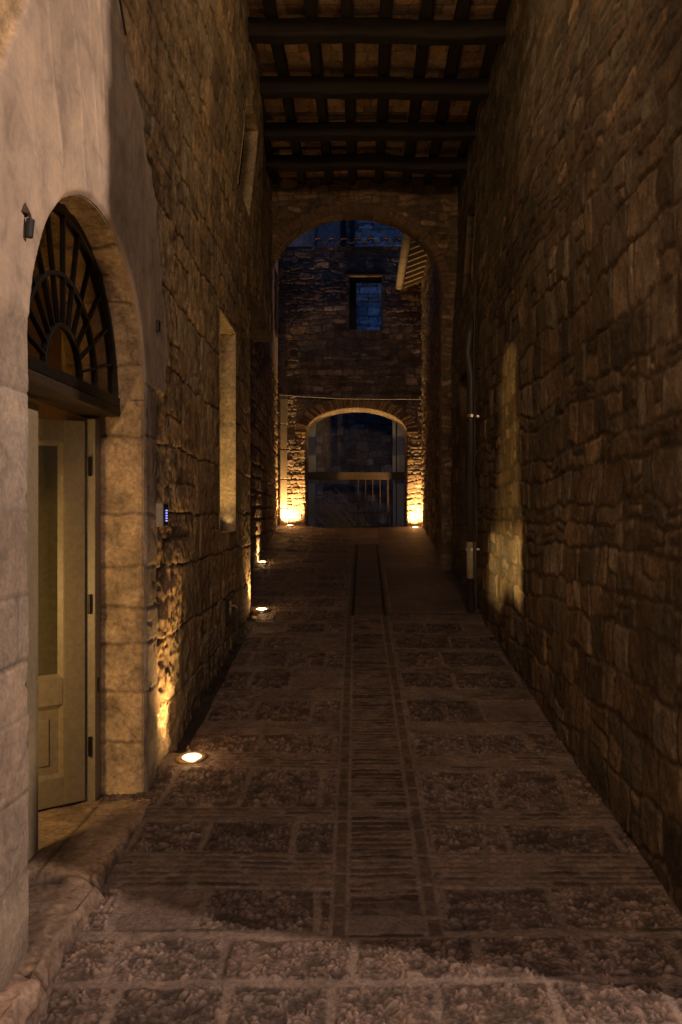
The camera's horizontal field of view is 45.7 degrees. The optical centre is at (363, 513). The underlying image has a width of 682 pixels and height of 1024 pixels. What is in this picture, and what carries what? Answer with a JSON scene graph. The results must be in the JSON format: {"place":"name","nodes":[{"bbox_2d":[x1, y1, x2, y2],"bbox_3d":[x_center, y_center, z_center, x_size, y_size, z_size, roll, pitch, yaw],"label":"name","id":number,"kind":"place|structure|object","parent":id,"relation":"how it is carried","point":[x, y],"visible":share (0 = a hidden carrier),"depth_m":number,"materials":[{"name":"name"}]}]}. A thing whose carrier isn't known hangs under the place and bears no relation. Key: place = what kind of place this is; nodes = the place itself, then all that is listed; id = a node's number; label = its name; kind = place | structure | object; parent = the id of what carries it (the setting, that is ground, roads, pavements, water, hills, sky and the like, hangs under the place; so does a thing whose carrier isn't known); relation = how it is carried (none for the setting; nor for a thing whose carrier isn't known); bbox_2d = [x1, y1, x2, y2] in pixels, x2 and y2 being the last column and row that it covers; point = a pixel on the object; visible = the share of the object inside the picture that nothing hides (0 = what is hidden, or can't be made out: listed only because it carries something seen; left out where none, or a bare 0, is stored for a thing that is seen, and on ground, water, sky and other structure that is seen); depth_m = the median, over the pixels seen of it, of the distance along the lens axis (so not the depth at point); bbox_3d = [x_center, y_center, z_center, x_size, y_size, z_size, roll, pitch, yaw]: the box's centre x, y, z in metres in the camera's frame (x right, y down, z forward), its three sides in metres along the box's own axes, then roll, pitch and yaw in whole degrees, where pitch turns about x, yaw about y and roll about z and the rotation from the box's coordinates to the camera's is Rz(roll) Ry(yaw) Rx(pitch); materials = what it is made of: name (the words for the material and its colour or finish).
{"place":"outdoors","nodes":[
{"label":"outdoors","id":0,"kind":"place"},
{"bbox_2d":[37,525,681,1023],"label":"pavement","id":1,"kind":"structure","parent":0,"point":[383,803],"depth_m":3.33,"materials":[{"name":"stone"}]},
{"bbox_2d":[0,0,272,1023],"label":"stone building","id":2,"kind":"structure","parent":1,"relation":"on","point":[120,178],"depth_m":3.77,"materials":[{"name":"stone"}]},
{"bbox_2d":[22,203,34,238],"bbox_3d":[-1.021,-0.897,2.470,0.028,0.108,0.045,0,0,0],"label":"wall lamp","id":3,"kind":"object","parent":2,"relation":"attached to","point":[29,228],"depth_m":2.46,"materials":[{"name":"metal"}]},
{"bbox_2d":[26,402,37,860],"bbox_3d":[-1.302,0.449,2.897,0.042,1.758,0.575,0,0,0],"label":"door","id":4,"kind":"structure","parent":2,"relation":"in","point":[32,466],"depth_m":3.13,"materials":[{"name":"beige paint"}]},
{"bbox_2d":[38,418,90,809],"bbox_3d":[-1.521,0.449,3.598,0.604,1.758,0.057,0,0,-35],"label":"door","id":5,"kind":"structure","parent":2,"relation":"in","point":[61,443],"depth_m":3.68,"materials":[{"name":"beige paint"}]},
{"bbox_2d":[119,0,126,35],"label":"wall cable","id":6,"kind":"object","parent":2,"relation":"attached to","point":[123,22],"depth_m":3.43,"materials":[{"name":"plastic"}]},
{"bbox_2d":[156,320,160,331],"bbox_3d":[-1.034,-0.938,4.037,0.032,0.055,0.035,0,0,0],"label":"junction box","id":7,"kind":"object","parent":2,"relation":"attached to","point":[158,325],"visible":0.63,"depth_m":4.02,"materials":[{"name":"plastic"}]},
{"bbox_2d":[156,503,167,526],"bbox_3d":[-1.027,0.005,4.080,0.066,0.120,0.100,0,0,0],"label":"intercom","id":8,"kind":"object","parent":2,"relation":"attached to","point":[161,514],"visible":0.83,"depth_m":4.03,"materials":[{"name":"metal"}]},
{"bbox_2d":[224,599,237,623],"bbox_3d":[-1.053,0.775,6.415,0.115,0.190,0.110,0,0,0],"label":"wall tap","id":9,"kind":"object","parent":2,"relation":"attached to","point":[228,605],"depth_m":6.36,"materials":[{"name":"black metal"}]},
{"bbox_2d":[176,751,207,763],"bbox_3d":[-0.906,1.306,4.262,0.170,0.067,0.170,0,5,0],"label":"ground lamp","id":10,"kind":"object","parent":1,"relation":"in","point":[191,757],"visible":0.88,"depth_m":4.24,"materials":[{"name":"white glass"}]},
{"bbox_2d":[238,146,278,570],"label":"courtyard house","id":11,"kind":"structure","parent":1,"relation":"on","point":[264,434],"depth_m":12.10,"materials":[{"name":"brown stone"}]},
{"bbox_2d":[253,607,269,616],"bbox_3d":[-1.000,0.957,7.922,0.170,0.067,0.170,0,5,0],"label":"ground lamp","id":12,"kind":"object","parent":1,"relation":"in","point":[256,611],"visible":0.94,"depth_m":7.87,"materials":[{"name":"white glass"}]},
{"bbox_2d":[257,561,267,563],"bbox_3d":[-1.370,0.672,10.902,0.170,0.067,0.170,0,5,0],"label":"ground lamp","id":13,"kind":"object","parent":1,"relation":"in","point":[262,562],"visible":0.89,"depth_m":10.84,"materials":[{"name":"white glass"}]},
{"bbox_2d":[272,176,457,569],"bbox_3d":[-0.200,-1.750,10.428,2.800,5.700,0.303,0,0,0],"label":"archway","id":14,"kind":"object","parent":1,"relation":"on","point":[420,213],"visible":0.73,"depth_m":10.30,"materials":[{"name":"stone"}]},
{"bbox_2d":[396,233,439,551],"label":"courtyard house","id":15,"kind":"structure","parent":1,"relation":"on","point":[415,265],"depth_m":13.66,"materials":[{"name":"stone"}]},
{"bbox_2d":[280,394,421,399],"bbox_3d":[-0.250,-2.225,15.380,2.701,0.112,0.019,0,0,0],"label":"overhead cable","id":16,"kind":"object","parent":15,"relation":"attached to","point":[356,398],"visible":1,"depth_m":15.38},
{"bbox_2d":[451,0,681,911],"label":"rubble stone building","id":17,"kind":"structure","parent":1,"relation":"on","point":[569,260],"depth_m":4.08,"materials":[{"name":"stone"}]},
{"bbox_2d":[243,0,510,184],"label":"passage roof","id":18,"kind":"structure","parent":17,"relation":"on","point":[352,90],"depth_m":7.73,"materials":[{"name":"wood"}]},
{"bbox_2d":[459,357,475,583],"bbox_3d":[1.250,-0.150,8.625,0.300,2.900,1.450,0,0,0],"label":"doorway","id":19,"kind":"structure","parent":17,"relation":"in","point":[463,380],"depth_m":9.30,"materials":[{"name":"stone"}]},
{"bbox_2d":[462,189,476,297],"bbox_3d":[1.249,-2.925,8.825,0.257,1.050,0.850,0,0,0],"label":"window","id":20,"kind":"structure","parent":17,"relation":"in","point":[470,230],"depth_m":9.21,"materials":[{"name":"black glass"}]},
{"bbox_2d":[464,320,479,611],"bbox_3d":[1.043,-0.460,7.785,0.161,2.799,0.106,0,0,-26],"label":"drainpipe","id":21,"kind":"object","parent":17,"relation":"attached to","point":[468,346],"visible":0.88,"depth_m":7.75,"materials":[{"name":"metal"}]},
{"bbox_2d":[473,282,475,597],"bbox_3d":[1.052,-0.700,7.670,0.016,3.000,0.039,0,0,-30],"label":"wall cable","id":22,"kind":"object","parent":17,"relation":"attached to","point":[474,440],"depth_m":7.67,"materials":[{"name":"plastic"}]},
{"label":"rear yard","id":23,"kind":"structure","parent":0,"visible":0},
{"bbox_2d":[308,424,315,526],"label":"gate pier","id":24,"kind":"structure","parent":23,"relation":"on","point":[312,463],"depth_m":16.70,"materials":[{"name":"grey stone"}]},
{"bbox_2d":[308,488,368,527],"bbox_3d":[-0.731,-0.124,16.547,1.714,0.825,0.781,0,0,0],"label":"brushwood heap","id":25,"kind":"object","parent":23,"relation":"on","point":[335,522],"visible":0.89,"depth_m":16.47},
{"bbox_2d":[289,220,402,329],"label":"house","id":26,"kind":"structure","parent":23,"relation":"on","point":[368,306],"depth_m":19.48,"materials":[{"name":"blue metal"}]},
{"bbox_2d":[277,237,422,526],"bbox_3d":[-0.275,-2.447,15.770,3.050,5.894,0.680,0,0,0],"label":"gatehouse","id":27,"kind":"object","parent":23,"relation":"on","point":[326,348],"visible":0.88,"depth_m":15.60,"materials":[{"name":"stone"}]},
{"bbox_2d":[308,472,404,527],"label":"iron gate","id":28,"kind":"structure","parent":27,"relation":"attached to","point":[372,476],"depth_m":16.12,"materials":[{"name":"brown metal"}]},
{"bbox_2d":[316,412,391,527],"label":"yard wall","id":29,"kind":"structure","parent":23,"relation":"on","point":[354,442],"depth_m":18.19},
{"bbox_2d":[392,420,404,526],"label":"gate pier","id":30,"kind":"structure","parent":23,"relation":"on","point":[398,486],"depth_m":16.72,"materials":[{"name":"grey stone"}]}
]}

